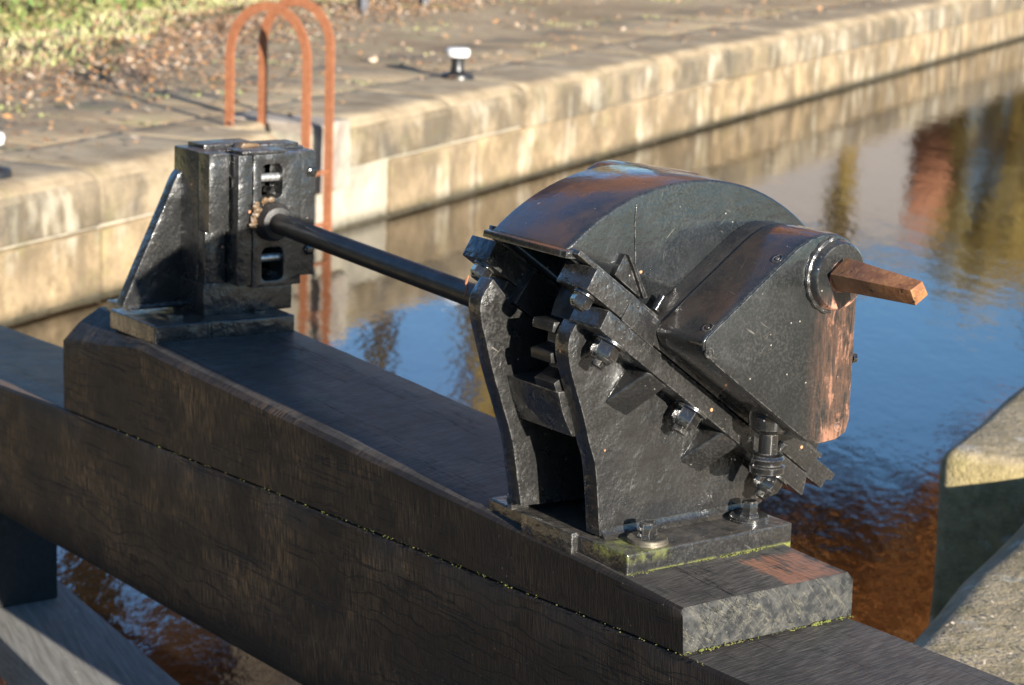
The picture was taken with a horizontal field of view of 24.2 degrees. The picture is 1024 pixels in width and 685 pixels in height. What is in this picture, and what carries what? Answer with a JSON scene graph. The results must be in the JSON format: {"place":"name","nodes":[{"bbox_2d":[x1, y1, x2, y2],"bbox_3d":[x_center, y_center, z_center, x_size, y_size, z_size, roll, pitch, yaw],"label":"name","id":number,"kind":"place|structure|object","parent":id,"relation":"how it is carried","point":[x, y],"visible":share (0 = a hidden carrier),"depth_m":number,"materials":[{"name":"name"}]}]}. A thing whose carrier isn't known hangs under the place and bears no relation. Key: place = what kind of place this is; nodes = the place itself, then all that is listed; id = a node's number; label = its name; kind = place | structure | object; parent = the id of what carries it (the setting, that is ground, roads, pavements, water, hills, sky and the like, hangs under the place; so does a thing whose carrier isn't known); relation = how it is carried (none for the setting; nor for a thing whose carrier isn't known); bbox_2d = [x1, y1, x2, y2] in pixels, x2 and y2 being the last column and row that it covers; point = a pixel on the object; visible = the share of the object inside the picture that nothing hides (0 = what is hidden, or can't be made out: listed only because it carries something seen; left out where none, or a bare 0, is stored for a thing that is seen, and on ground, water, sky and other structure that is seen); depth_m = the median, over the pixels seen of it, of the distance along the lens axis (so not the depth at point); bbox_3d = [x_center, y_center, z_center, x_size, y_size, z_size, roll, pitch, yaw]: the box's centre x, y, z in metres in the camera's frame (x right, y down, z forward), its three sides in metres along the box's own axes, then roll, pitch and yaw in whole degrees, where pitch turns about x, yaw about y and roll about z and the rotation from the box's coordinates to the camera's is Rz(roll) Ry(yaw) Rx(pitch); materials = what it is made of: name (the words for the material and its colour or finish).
{"place":"outdoors","nodes":[
{"label":"outdoors","id":0,"kind":"place"},
{"bbox_2d":[0,0,862,154],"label":"towpath","id":1,"kind":"structure","parent":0,"point":[607,10],"depth_m":16.93,"materials":[{"name":"grey stone"}]},
{"bbox_2d":[0,0,169,35],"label":"undergrowth","id":2,"kind":"object","parent":1,"relation":"on","point":[15,11],"visible":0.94,"depth_m":17.43,"materials":[{"name":"green plant"}]},
{"bbox_2d":[0,0,390,73],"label":"grass verge","id":3,"kind":"object","parent":1,"relation":"on","point":[111,51],"depth_m":16.49,"materials":[{"name":"plant"}]},
{"bbox_2d":[357,0,368,13],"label":"fence post","id":4,"kind":"object","parent":1,"relation":"on","point":[362,5],"depth_m":19.50,"materials":[{"name":"stone"}]},
{"bbox_2d":[0,0,804,116],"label":"grass tufts","id":5,"kind":"object","parent":1,"relation":"on","point":[41,114],"visible":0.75,"depth_m":16.37,"materials":[{"name":"green plant"}]},
{"bbox_2d":[419,0,429,6],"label":"fence post","id":6,"kind":"object","parent":1,"relation":"on","point":[422,2],"depth_m":20.40,"materials":[{"name":"stone"}]},
{"bbox_2d":[0,0,861,151],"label":"paving","id":7,"kind":"structure","parent":1,"relation":"on","point":[97,110],"depth_m":14.94,"materials":[{"name":"grey stone"}]},
{"bbox_2d":[0,0,893,160],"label":"fallen leaves","id":8,"kind":"object","parent":1,"relation":"on","point":[195,27],"visible":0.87,"depth_m":15.88,"materials":[{"name":"brown plant"}]},
{"bbox_2d":[0,0,1023,325],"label":"canal wall","id":9,"kind":"structure","parent":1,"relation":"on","point":[72,230],"depth_m":14.22,"materials":[{"name":"stone"}]},
{"bbox_2d":[0,131,11,178],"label":"bollard","id":10,"kind":"object","parent":9,"relation":"on","point":[5,172],"visible":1,"depth_m":10.21,"materials":[{"name":"white metal"}]},
{"bbox_2d":[225,0,334,231],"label":"lock ladder","id":11,"kind":"object","parent":9,"relation":"attached to","point":[274,9],"visible":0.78,"depth_m":12.13,"materials":[{"name":"orange metal"}]},
{"bbox_2d":[440,47,473,79],"bbox_3d":[-0.337,-1.722,14.759,0.210,0.202,0.210,-7,15,-36],"label":"bollard","id":12,"kind":"object","parent":9,"relation":"on","point":[457,55],"visible":0.99,"depth_m":14.71,"materials":[{"name":"white metal"}]},
{"bbox_2d":[0,38,1023,684],"bbox_3d":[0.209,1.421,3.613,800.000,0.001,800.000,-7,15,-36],"label":"water","id":13,"kind":"structure","parent":0,"point":[916,174],"depth_m":11.04,"materials":[{"name":"blue liquid"}]},
{"label":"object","id":14,"kind":"structure","parent":0,"visible":0},
{"bbox_2d":[910,521,1023,684],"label":"lock side","id":15,"kind":"object","parent":14,"relation":"in","point":[974,594],"visible":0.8,"depth_m":4.89,"materials":[{"name":"beige stone"}]},
{"bbox_2d":[938,550,1021,672],"bbox_3d":[1.186,0.572,4.881,0.524,0.009,2.307,8,13,24],"label":"grit","id":16,"kind":"object","parent":15,"relation":"on","point":[952,622],"visible":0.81,"depth_m":4.85,"materials":[{"name":"gravel"}]},
{"bbox_2d":[930,387,1023,619],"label":"gate recess stone","id":17,"kind":"object","parent":14,"relation":"on","point":[981,512],"visible":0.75,"depth_m":6.24,"materials":[{"name":"grey stone"}]},
{"bbox_3d":[-0.288,1.086,4.510,0.140,1.040,0.120,-7,15,-36],"label":"gate post","id":18,"kind":"object","parent":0,"visible":0},
{"bbox_2d":[0,580,179,684],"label":"walkway board","id":19,"kind":"object","parent":18,"relation":"on","point":[66,636],"visible":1,"depth_m":5.38,"materials":[{"name":"grey wood"}]},
{"bbox_2d":[0,512,56,607],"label":"bearer block","id":20,"kind":"structure","parent":19,"relation":"on","point":[28,565],"depth_m":5.64,"materials":[{"name":"black wood"}]},
{"bbox_2d":[0,325,1015,684],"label":"balance beam","id":21,"kind":"structure","parent":20,"relation":"on","point":[298,591],"depth_m":4.22,"materials":[{"name":"black wood"}]},
{"bbox_2d":[126,434,703,665],"bbox_3d":[-0.257,0.315,4.061,0.007,0.064,1.774,-7,15,-36],"label":"moss","id":22,"kind":"object","parent":21,"relation":"on","point":[477,572],"visible":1,"depth_m":3.78,"materials":[{"name":"green plant"}]},
{"bbox_2d":[63,307,851,653],"bbox_3d":[-0.207,0.207,4.264,0.337,0.208,1.976,-7,15,-36],"label":"raised plank","id":23,"kind":"object","parent":21,"relation":"on","point":[309,421],"visible":0.84,"depth_m":4.13,"materials":[{"name":"black wood"}]},
{"bbox_2d":[107,138,317,343],"bbox_3d":[-0.618,-0.221,4.827,0.377,0.380,0.363,-7,15,-36],"label":"shaft bracket","id":24,"kind":"object","parent":23,"relation":"on","point":[216,256],"visible":0.99,"depth_m":4.76,"materials":[{"name":"metal"}]},
{"bbox_2d":[463,160,927,574],"bbox_3d":[0.317,0.043,3.607,0.614,0.581,0.612,-7,15,-36],"label":"paddle gear","id":25,"kind":"object","parent":23,"relation":"on","point":[668,357],"visible":1,"depth_m":3.56,"materials":[{"name":"paint"}]},
{"bbox_2d":[269,213,475,306],"bbox_3d":[-0.207,-0.135,4.276,0.041,0.051,1.285,-5,14,-29],"label":"drive shaft","id":26,"kind":"object","parent":25,"relation":"attached to","point":[426,278],"visible":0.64,"depth_m":4.32,"materials":[{"name":"paint"}]},
{"bbox_2d":[464,275,468,296],"bbox_3d":[-0.069,-0.086,3.622,0.009,0.033,0.004,-7,15,-36],"label":"twig","id":27,"kind":"object","parent":25,"relation":"hanging from","point":[466,284],"visible":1,"depth_m":3.62,"materials":[{"name":"brown wood"}]},
{"bbox_2d":[631,544,785,575],"bbox_3d":[0.169,0.315,3.626,0.234,0.020,0.475,-46,49,-74],"label":"moss","id":28,"kind":"object","parent":23,"relation":"on","point":[757,549],"visible":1,"depth_m":3.63,"materials":[{"name":"green plant"}]},
{"bbox_2d":[683,615,852,655],"bbox_3d":[0.378,0.428,3.497,0.339,0.008,0.009,-7,15,-36],"label":"moss","id":29,"kind":"object","parent":21,"relation":"on","point":[816,623],"visible":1,"depth_m":3.48,"materials":[{"name":"green plant"}]}
]}

